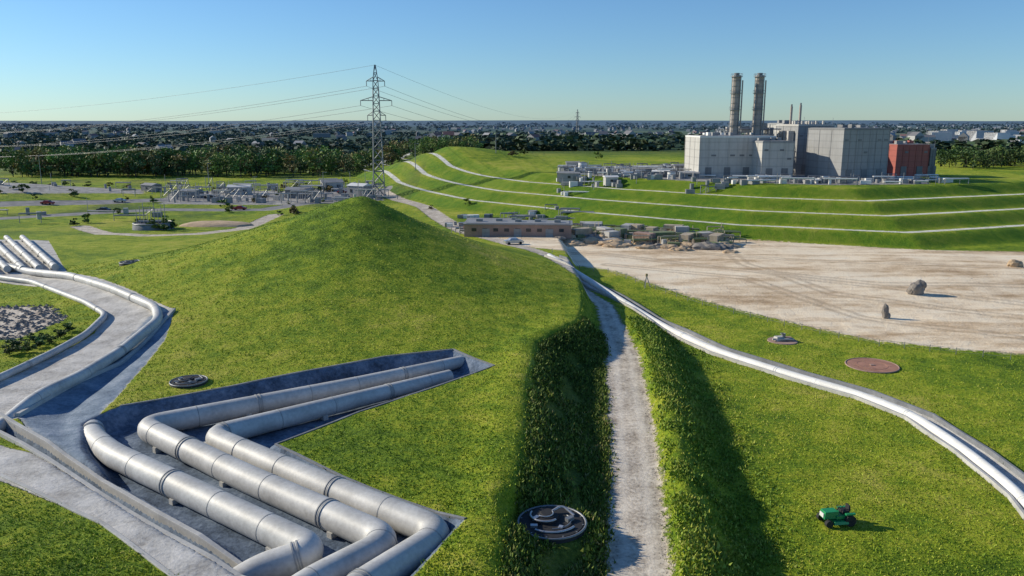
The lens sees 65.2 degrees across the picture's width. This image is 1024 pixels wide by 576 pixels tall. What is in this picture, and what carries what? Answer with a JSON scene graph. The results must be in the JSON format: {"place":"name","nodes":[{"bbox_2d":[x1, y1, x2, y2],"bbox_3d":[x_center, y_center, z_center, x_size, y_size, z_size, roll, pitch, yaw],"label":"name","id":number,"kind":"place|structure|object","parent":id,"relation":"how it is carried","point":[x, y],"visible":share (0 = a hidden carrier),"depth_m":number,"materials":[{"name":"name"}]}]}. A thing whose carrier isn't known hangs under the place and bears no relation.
{"place":"outdoors","nodes":[
{"label":"outdoors","id":0,"kind":"place"},
{"bbox_2d":[0,120,1023,575],"bbox_3d":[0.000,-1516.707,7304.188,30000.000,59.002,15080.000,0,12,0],"label":"ground","id":1,"kind":"structure","parent":0,"point":[854,256],"depth_m":109.44,"materials":[{"name":"plant"}]},
{"bbox_2d":[0,258,10,271],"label":"storage pipe","id":2,"kind":"object","parent":1,"relation":"on","point":[5,266],"visible":1,"depth_m":145.40,"materials":[{"name":"metal"}]},
{"bbox_2d":[0,243,25,268],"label":"storage pipe","id":3,"kind":"object","parent":1,"relation":"on","point":[10,256],"visible":0.89,"depth_m":156.89,"materials":[{"name":"metal"}]},
{"bbox_2d":[3,235,42,269],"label":"storage pipe","id":4,"kind":"object","parent":1,"relation":"on","point":[28,258],"visible":1,"depth_m":160.61,"materials":[{"name":"metal"}]},
{"bbox_2d":[0,304,67,339],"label":"rubble heap","id":5,"kind":"object","parent":1,"relation":"on","point":[18,327],"visible":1,"depth_m":110.21,"materials":[{"name":"stone"}]},
{"bbox_2d":[0,322,75,354],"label":"shrub","id":6,"kind":"object","parent":1,"relation":"on","point":[15,346],"visible":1,"depth_m":97.42,"materials":[{"name":"green plant"}]},
{"bbox_2d":[19,235,58,270],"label":"storage pipe","id":7,"kind":"object","parent":1,"relation":"on","point":[46,259],"visible":1,"depth_m":159.94,"materials":[{"name":"metal"}]},
{"bbox_2d":[40,200,54,204],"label":"parked car","id":8,"kind":"object","parent":1,"relation":"on","point":[49,202],"visible":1,"depth_m":285.22,"materials":[{"name":"red paint"}]},
{"bbox_2d":[0,275,106,380],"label":"white pipeline","id":9,"kind":"object","parent":1,"relation":"on","point":[87,332],"visible":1,"depth_m":102.58,"materials":[{"name":"metal"}]},
{"bbox_2d":[0,263,162,430],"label":"white pipeline","id":10,"kind":"object","parent":1,"relation":"on","point":[110,357],"visible":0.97,"depth_m":96.89,"materials":[{"name":"metal"}]},
{"bbox_2d":[0,173,163,222],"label":"industrial yard equipment","id":11,"kind":"object","parent":1,"relation":"on","point":[39,214],"visible":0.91,"depth_m":262.04,"materials":[{"name":"grey metal"}]},
{"bbox_2d":[0,473,175,575],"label":"concrete kerb","id":12,"kind":"structure","parent":1,"relation":"on","point":[144,554],"depth_m":54.93,"materials":[{"name":"concrete"}]},
{"bbox_2d":[15,308,175,416],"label":"concrete channel wall","id":13,"kind":"structure","parent":1,"relation":"on","point":[24,411],"depth_m":90.61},
{"bbox_2d":[0,412,241,566],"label":"concrete channel wall","id":14,"kind":"structure","parent":1,"relation":"on","point":[196,536],"depth_m":60.04,"materials":[{"name":"concrete"}]},
{"bbox_2d":[0,430,244,575],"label":"concrete channel wall","id":15,"kind":"structure","parent":1,"relation":"on","point":[24,445],"depth_m":58.94,"materials":[{"name":"concrete"}]},
{"bbox_2d":[119,259,139,265],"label":"inspection chamber","id":16,"kind":"object","parent":1,"relation":"on","point":[124,262],"visible":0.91,"depth_m":139.40,"materials":[{"name":"grey metal"}]},
{"bbox_2d":[141,183,161,190],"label":"industrial shed","id":17,"kind":"structure","parent":1,"relation":"on","point":[147,185],"depth_m":338.42,"materials":[{"name":"grey metal"}]},
{"bbox_2d":[132,202,173,230],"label":"settling tank","id":18,"kind":"object","parent":1,"relation":"on","point":[140,225],"visible":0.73,"depth_m":222.86,"materials":[{"name":"concrete"}]},
{"bbox_2d":[169,375,207,388],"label":"inspection chamber","id":19,"kind":"object","parent":1,"relation":"on","point":[188,381],"visible":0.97,"depth_m":84.10,"materials":[{"name":"grey metal"}]},
{"bbox_2d":[180,188,202,197],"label":"industrial shed","id":20,"kind":"structure","parent":1,"relation":"on","point":[190,192],"depth_m":316.60,"materials":[{"name":"grey metal"}]},
{"bbox_2d":[83,419,323,575],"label":"steel pipeline","id":21,"kind":"object","parent":1,"relation":"on","point":[292,548],"visible":0.82,"depth_m":56.77,"materials":[{"name":"metal"}]},
{"bbox_2d":[180,220,253,226],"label":"soil mound","id":22,"kind":"object","parent":1,"relation":"on","point":[219,223],"visible":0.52,"depth_m":232.59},
{"bbox_2d":[227,184,251,194],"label":"industrial shed","id":23,"kind":"structure","parent":1,"relation":"on","point":[247,188],"depth_m":333.84,"materials":[{"name":"white paint"}]},
{"bbox_2d":[233,205,246,209],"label":"parked car","id":24,"kind":"object","parent":1,"relation":"on","point":[239,207],"visible":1,"depth_m":277.61,"materials":[{"name":"red paint"}]},
{"bbox_2d":[0,134,483,176],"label":"tree line","id":25,"kind":"object","parent":1,"relation":"on","point":[166,161],"visible":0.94,"depth_m":449.95,"materials":[{"name":"green plant"}]},
{"bbox_2d":[160,174,397,203],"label":"electrical substation","id":26,"kind":"object","parent":1,"relation":"on","point":[256,196],"visible":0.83,"depth_m":313.84,"materials":[{"name":"grey metal"}]},
{"bbox_2d":[284,187,314,197],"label":"industrial shed","id":27,"kind":"structure","parent":1,"relation":"on","point":[287,189],"depth_m":319.42,"materials":[{"name":"grey metal"}]},
{"bbox_2d":[137,356,464,575],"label":"steel pipeline","id":28,"kind":"object","parent":1,"relation":"on","point":[369,537],"visible":0.89,"depth_m":64.14,"materials":[{"name":"metal"}]},
{"bbox_2d":[0,149,602,230],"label":"shrub","id":29,"kind":"object","parent":1,"relation":"on","point":[293,209],"visible":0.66,"depth_m":296.24,"materials":[{"name":"green plant"}]},
{"bbox_2d":[120,349,494,519],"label":"concrete kerb","id":30,"kind":"structure","parent":1,"relation":"on","point":[447,515],"depth_m":78.20,"materials":[{"name":"concrete"}]},
{"bbox_2d":[204,370,453,575],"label":"steel pipeline","id":31,"kind":"object","parent":1,"relation":"on","point":[425,532],"visible":0.88,"depth_m":62.54,"materials":[{"name":"metal"}]},
{"bbox_2d":[319,179,343,190],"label":"industrial shed","id":32,"kind":"structure","parent":1,"relation":"on","point":[336,183],"depth_m":353.29,"materials":[{"name":"grey metal"}]},
{"bbox_2d":[346,183,371,196],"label":"industrial shed","id":33,"kind":"structure","parent":1,"relation":"on","point":[352,188],"depth_m":323.26,"materials":[{"name":"white paint"}]},
{"bbox_2d":[360,65,391,196],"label":"transmission tower","id":34,"kind":"structure","parent":1,"relation":"on","point":[372,115],"depth_m":322.19,"materials":[{"name":"grey metal"}]},
{"bbox_2d":[0,65,576,156],"bbox_3d":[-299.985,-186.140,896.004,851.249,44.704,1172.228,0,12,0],"label":"overhead power line","id":35,"kind":"object","parent":34,"relation":"attached to","point":[256,121],"visible":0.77,"depth_m":377.01,"materials":[{"name":"grey metal"}]},
{"bbox_2d":[467,218,512,219],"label":"equipment shed","id":36,"kind":"structure","parent":1,"relation":"on","point":[489,218],"depth_m":223.91,"materials":[{"name":"white metal"}]},
{"bbox_2d":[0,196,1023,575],"bbox_3d":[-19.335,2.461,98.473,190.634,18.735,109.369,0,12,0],"label":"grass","id":37,"kind":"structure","parent":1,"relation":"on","point":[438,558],"depth_m":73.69,"materials":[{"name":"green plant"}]},
{"bbox_2d":[0,121,1023,168],"bbox_3d":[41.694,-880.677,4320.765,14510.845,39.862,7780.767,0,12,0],"label":"distant woodland","id":38,"kind":"object","parent":1,"relation":"on","point":[573,140],"visible":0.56,"depth_m":1067.43,"materials":[{"name":"green plant"}]},
{"bbox_2d":[0,124,1023,151],"bbox_3d":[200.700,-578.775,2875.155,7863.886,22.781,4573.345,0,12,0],"label":"distant town","id":39,"kind":"object","parent":1,"relation":"on","point":[974,133],"visible":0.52,"depth_m":1228.25},
{"bbox_2d":[503,237,523,244],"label":"parked car","id":40,"kind":"object","parent":1,"relation":"on","point":[508,241],"visible":1,"depth_m":183.21,"materials":[{"name":"silver metal"}]},
{"bbox_2d":[463,218,572,238],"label":"warehouse","id":41,"kind":"structure","parent":1,"relation":"on","point":[481,227],"depth_m":201.25,"materials":[{"name":"brown"}]},
{"bbox_2d":[445,204,599,235],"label":"stacked site materials","id":42,"kind":"object","parent":1,"relation":"on","point":[532,214],"visible":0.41,"depth_m":248.22,"materials":[{"name":"grey metal"}]},
{"bbox_2d":[517,505,586,543],"bbox_3d":[2.883,17.966,57.868,5.065,3.352,5.065,-4,12,-17],"label":"inspection chamber","id":43,"kind":"object","parent":1,"relation":"on","point":[558,524],"visible":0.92,"depth_m":57.34,"materials":[{"name":"grey metal"}]},
{"bbox_2d":[498,315,619,575],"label":"weeds","id":44,"kind":"object","parent":1,"relation":"on","point":[581,433],"visible":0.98,"depth_m":71.20,"materials":[{"name":"green plant"}]},
{"bbox_2d":[556,171,572,181],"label":"site cabin","id":45,"kind":"object","parent":1,"relation":"on","point":[558,176],"visible":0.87,"depth_m":287.71,"materials":[{"name":"grey metal"}]},
{"bbox_2d":[559,172,580,181],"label":"site cabin","id":46,"kind":"object","parent":1,"relation":"on","point":[568,176],"visible":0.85,"depth_m":285.09,"materials":[{"name":"grey metal"}]},
{"bbox_2d":[565,161,579,165],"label":"site cabin","id":47,"kind":"object","parent":1,"relation":"on","point":[572,162],"visible":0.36,"depth_m":319.70,"materials":[{"name":"grey metal"}]},
{"bbox_2d":[564,241,585,246],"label":"rubble pile","id":48,"kind":"object","parent":1,"relation":"on","point":[571,243],"visible":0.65,"depth_m":196.53,"materials":[{"name":"stone"}]},
{"bbox_2d":[571,227,591,237],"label":"shipping container","id":49,"kind":"object","parent":1,"relation":"on","point":[582,230],"visible":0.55,"depth_m":207.56,"materials":[{"name":"metal"}]},
{"bbox_2d":[578,162,587,166],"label":"storage tank","id":50,"kind":"object","parent":1,"relation":"on","point":[582,164],"visible":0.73,"depth_m":312.53,"materials":[{"name":"metal"}]},
{"bbox_2d":[583,237,599,243],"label":"rubble pile","id":51,"kind":"object","parent":1,"relation":"on","point":[591,240],"visible":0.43,"depth_m":199.26,"materials":[{"name":"stone"}]},
{"bbox_2d":[580,221,602,225],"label":"shipping container","id":52,"kind":"object","parent":1,"relation":"on","point":[581,222],"visible":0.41,"depth_m":220.72,"materials":[{"name":"grey metal"}]},
{"bbox_2d":[582,222,602,226],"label":"shipping container","id":53,"kind":"object","parent":1,"relation":"on","point":[585,224],"visible":0.36,"depth_m":218.09,"materials":[{"name":"grey metal"}]},
{"bbox_2d":[595,240,613,245],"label":"rubble pile","id":54,"kind":"object","parent":1,"relation":"on","point":[600,243],"visible":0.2,"depth_m":196.54,"materials":[{"name":"stone"}]},
{"bbox_2d":[596,226,613,231],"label":"shipping container","id":55,"kind":"object","parent":1,"relation":"on","point":[602,228],"visible":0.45,"depth_m":209.85,"materials":[{"name":"grey metal"}]},
{"bbox_2d":[602,175,618,185],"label":"site cabin","id":56,"kind":"object","parent":1,"relation":"on","point":[608,180],"visible":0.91,"depth_m":271.32,"materials":[{"name":"metal"}]},
{"bbox_2d":[602,230,619,237],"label":"shipping container","id":57,"kind":"object","parent":1,"relation":"on","point":[611,233],"visible":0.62,"depth_m":202.58,"materials":[{"name":"grey metal"}]},
{"bbox_2d":[602,243,625,247],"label":"rubble pile","id":58,"kind":"object","parent":1,"relation":"on","point":[613,245],"visible":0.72,"depth_m":193.97,"materials":[{"name":"stone"}]},
{"bbox_2d":[607,239,632,246],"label":"rubble pile","id":59,"kind":"object","parent":1,"relation":"on","point":[622,242],"visible":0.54,"depth_m":196.35,"materials":[{"name":"stone"}]},
{"bbox_2d":[614,227,626,237],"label":"shipping container","id":60,"kind":"object","parent":1,"relation":"on","point":[623,231],"visible":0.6,"depth_m":207.28,"materials":[{"name":"metal"}]},
{"bbox_2d":[620,223,634,229],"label":"shipping container","id":61,"kind":"object","parent":1,"relation":"on","point":[627,226],"visible":0.46,"depth_m":213.67,"materials":[{"name":"grey metal"}]},
{"bbox_2d":[556,161,715,195],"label":"process pipework","id":62,"kind":"object","parent":1,"relation":"on","point":[636,174],"visible":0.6,"depth_m":282.02,"materials":[{"name":"grey metal"}]},
{"bbox_2d":[629,223,643,229],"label":"shipping container","id":63,"kind":"object","parent":1,"relation":"on","point":[636,226],"visible":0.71,"depth_m":214.26,"materials":[{"name":"metal"}]},
{"bbox_2d":[596,352,683,573],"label":"loose gravel","id":64,"kind":"structure","parent":1,"relation":"on","point":[652,469],"depth_m":71.38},
{"bbox_2d":[631,240,650,244],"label":"rubble pile","id":65,"kind":"object","parent":1,"relation":"on","point":[638,243],"visible":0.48,"depth_m":198.59,"materials":[{"name":"stone"}]},
{"bbox_2d":[633,231,655,242],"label":"shipping container","id":66,"kind":"object","parent":1,"relation":"on","point":[643,233],"visible":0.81,"depth_m":199.99,"materials":[{"name":"brown metal"}]},
{"bbox_2d":[635,244,654,248],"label":"rubble pile","id":67,"kind":"object","parent":1,"relation":"on","point":[645,246],"visible":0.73,"depth_m":191.80,"materials":[{"name":"stone"}]},
{"bbox_2d":[644,226,657,230],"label":"shipping container","id":68,"kind":"object","parent":1,"relation":"on","point":[652,228],"visible":0.34,"depth_m":209.50,"materials":[{"name":"metal"}]},
{"bbox_2d":[571,222,746,246],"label":"stacked site materials","id":69,"kind":"object","parent":1,"relation":"on","point":[628,236],"visible":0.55,"depth_m":200.97,"materials":[{"name":"beige paint"}]},
{"bbox_2d":[652,170,669,176],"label":"equipment shed","id":70,"kind":"structure","parent":1,"relation":"on","point":[663,172],"depth_m":279.99,"materials":[{"name":"white paint"}]},
{"bbox_2d":[649,231,675,241],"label":"shipping container","id":71,"kind":"object","parent":1,"relation":"on","point":[660,233],"visible":0.44,"depth_m":201.59,"materials":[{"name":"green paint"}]},
{"bbox_2d":[660,244,678,248],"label":"rubble pile","id":72,"kind":"object","parent":1,"relation":"on","point":[666,246],"visible":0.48,"depth_m":192.46,"materials":[{"name":"stone"}]},
{"bbox_2d":[663,224,683,230],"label":"shipping container","id":73,"kind":"object","parent":1,"relation":"on","point":[669,225],"visible":0.38,"depth_m":215.38,"materials":[{"name":"metal"}]},
{"bbox_2d":[671,164,683,170],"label":"site cabin","id":74,"kind":"object","parent":1,"relation":"on","point":[678,165],"visible":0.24,"depth_m":303.24,"materials":[{"name":"grey metal"}]},
{"bbox_2d":[674,225,689,234],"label":"shipping container","id":75,"kind":"object","parent":1,"relation":"on","point":[680,229],"visible":0.73,"depth_m":212.12,"materials":[{"name":"grey metal"}]},
{"bbox_2d":[678,246,692,250],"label":"rubble pile","id":76,"kind":"object","parent":1,"relation":"on","point":[684,248],"visible":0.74,"depth_m":189.27,"materials":[{"name":"stone"}]},
{"bbox_2d":[679,232,693,241],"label":"shipping container","id":77,"kind":"object","parent":1,"relation":"on","point":[686,236],"visible":0.61,"depth_m":197.58,"materials":[{"name":"metal"}]},
{"bbox_2d":[680,241,694,248],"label":"rubble pile","id":78,"kind":"object","parent":1,"relation":"on","point":[687,244],"visible":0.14,"depth_m":193.00,"materials":[{"name":"stone"}]},
{"bbox_2d":[680,171,699,178],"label":"site cabin","id":79,"kind":"object","parent":1,"relation":"on","point":[688,175],"visible":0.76,"depth_m":272.42,"materials":[{"name":"grey metal"}]},
{"bbox_2d":[696,231,713,241],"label":"shipping container","id":80,"kind":"object","parent":1,"relation":"on","point":[705,234],"visible":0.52,"depth_m":201.25,"materials":[{"name":"grey metal"}]},
{"bbox_2d":[692,242,727,249],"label":"rubble pile","id":81,"kind":"object","parent":1,"relation":"on","point":[705,246],"visible":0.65,"depth_m":190.68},
{"bbox_2d":[707,232,724,241],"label":"shipping container","id":82,"kind":"object","parent":1,"relation":"on","point":[715,237],"visible":0.69,"depth_m":195.93,"materials":[{"name":"metal"}]},
{"bbox_2d":[624,315,817,575],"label":"meadow plants","id":83,"kind":"object","parent":1,"relation":"on","point":[663,343],"visible":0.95,"depth_m":71.44,"materials":[{"name":"green plant"}]},
{"bbox_2d":[684,131,775,177],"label":"turbine hall","id":84,"kind":"structure","parent":1,"relation":"on","point":[721,155],"depth_m":275.45,"materials":[{"name":"white paint"}]},
{"bbox_2d":[728,73,742,134],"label":"smoke stack","id":85,"kind":"object","parent":84,"relation":"on","point":[736,93],"visible":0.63,"depth_m":283.51,"materials":[{"name":"concrete"}]},
{"bbox_2d":[752,73,766,134],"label":"smoke stack","id":86,"kind":"object","parent":84,"relation":"on","point":[758,109],"visible":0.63,"depth_m":283.58,"materials":[{"name":"concrete"}]},
{"bbox_2d":[722,249,738,252],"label":"rubble pile","id":87,"kind":"object","parent":1,"relation":"on","point":[729,251],"visible":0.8,"depth_m":185.95,"materials":[{"name":"stone"}]},
{"bbox_2d":[718,123,780,136],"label":"process steel frame","id":88,"kind":"object","parent":1,"relation":"on","point":[769,130],"visible":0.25,"depth_m":296.64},
{"bbox_2d":[751,137,794,178],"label":"turbine hall annex","id":89,"kind":"object","parent":1,"relation":"on","point":[771,156],"visible":0.78,"depth_m":269.09,"materials":[{"name":"concrete"}]},
{"bbox_2d":[767,333,797,344],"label":"valve station","id":90,"kind":"object","parent":1,"relation":"on","point":[783,339],"visible":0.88,"depth_m":116.81,"materials":[{"name":"grey metal"}]},
{"bbox_2d":[555,249,1011,359],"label":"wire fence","id":91,"kind":"object","parent":1,"relation":"on","point":[794,322],"visible":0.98,"depth_m":125.32,"materials":[{"name":"grey metal"}]},
{"bbox_2d":[544,254,1023,519],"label":"concrete channel wall","id":92,"kind":"structure","parent":1,"relation":"on","point":[996,485],"depth_m":92.90,"materials":[{"name":"concrete"}]},
{"bbox_2d":[547,253,1023,509],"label":"white pipeline","id":93,"kind":"object","parent":1,"relation":"on","point":[1000,478],"visible":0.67,"depth_m":91.89,"materials":[{"name":"metal"}]},
{"bbox_2d":[767,117,804,135],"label":"boiler house","id":94,"kind":"structure","parent":1,"relation":"on","point":[780,122],"depth_m":312.21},
{"bbox_2d":[559,255,1023,479],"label":"concrete channel wall","id":95,"kind":"structure","parent":1,"relation":"on","point":[990,452],"depth_m":95.97,"materials":[{"name":"concrete"}]},
{"bbox_2d":[776,121,834,174],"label":"boiler house","id":96,"kind":"structure","parent":1,"relation":"on","point":[796,132],"depth_m":291.17,"materials":[{"name":"concrete"}]},
{"bbox_2d":[789,104,792,123],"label":"exhaust pipe","id":97,"kind":"object","parent":96,"relation":"attached to","point":[791,112],"visible":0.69,"depth_m":297.68,"materials":[{"name":"metal"}]},
{"bbox_2d":[798,103,801,121],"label":"exhaust pipe","id":98,"kind":"object","parent":96,"relation":"attached to","point":[800,110],"visible":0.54,"depth_m":297.57,"materials":[{"name":"metal"}]},
{"bbox_2d":[685,172,968,193],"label":"process pipework","id":99,"kind":"object","parent":1,"relation":"on","point":[753,179],"visible":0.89,"depth_m":251.16,"materials":[{"name":"grey metal"}]},
{"bbox_2d":[816,503,856,527],"bbox_3d":[25.869,18.022,63.802,2.576,1.499,1.711,-2,12,-8],"label":"riding lawn mower","id":100,"kind":"object","parent":1,"relation":"on","point":[841,515],"visible":1,"depth_m":63.32,"materials":[{"name":"green paint"}]},
{"bbox_2d":[805,124,890,180],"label":"boiler house","id":101,"kind":"structure","parent":1,"relation":"on","point":[841,150],"depth_m":263.55,"materials":[{"name":"concrete"}]},
{"bbox_2d":[845,357,899,373],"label":"circular shaft cover","id":102,"kind":"object","parent":1,"relation":"on","point":[881,366],"visible":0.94,"depth_m":105.31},
{"bbox_2d":[881,303,890,318],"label":"boulder","id":103,"kind":"object","parent":1,"relation":"on","point":[886,314],"visible":0.94,"depth_m":131.29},
{"bbox_2d":[886,138,929,175],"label":"filter house","id":104,"kind":"structure","parent":1,"relation":"on","point":[908,158],"depth_m":280.88,"materials":[{"name":"metal"}]},
{"bbox_2d":[906,280,926,294],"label":"boulder","id":105,"kind":"object","parent":1,"relation":"on","point":[917,287],"visible":1,"depth_m":145.25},
{"bbox_2d":[927,144,936,173],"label":"filter house annex","id":106,"kind":"object","parent":1,"relation":"on","point":[931,162],"visible":0.32,"depth_m":282.86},
{"bbox_2d":[935,144,1023,168],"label":"tree line","id":107,"kind":"object","parent":1,"relation":"on","point":[1001,155],"visible":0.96,"depth_m":339.46,"materials":[{"name":"green plant"}]},
{"bbox_2d":[1007,259,1023,266],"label":"boulder","id":108,"kind":"object","parent":1,"relation":"on","point":[1013,263],"visible":0.98,"depth_m":167.62,"materials":[{"name":"stone"}]},
{"bbox_2d":[0,0,1023,120],"label":"sky","id":109,"kind":"structure","parent":0,"point":[643,60],"materials":[{"name":"blue"}]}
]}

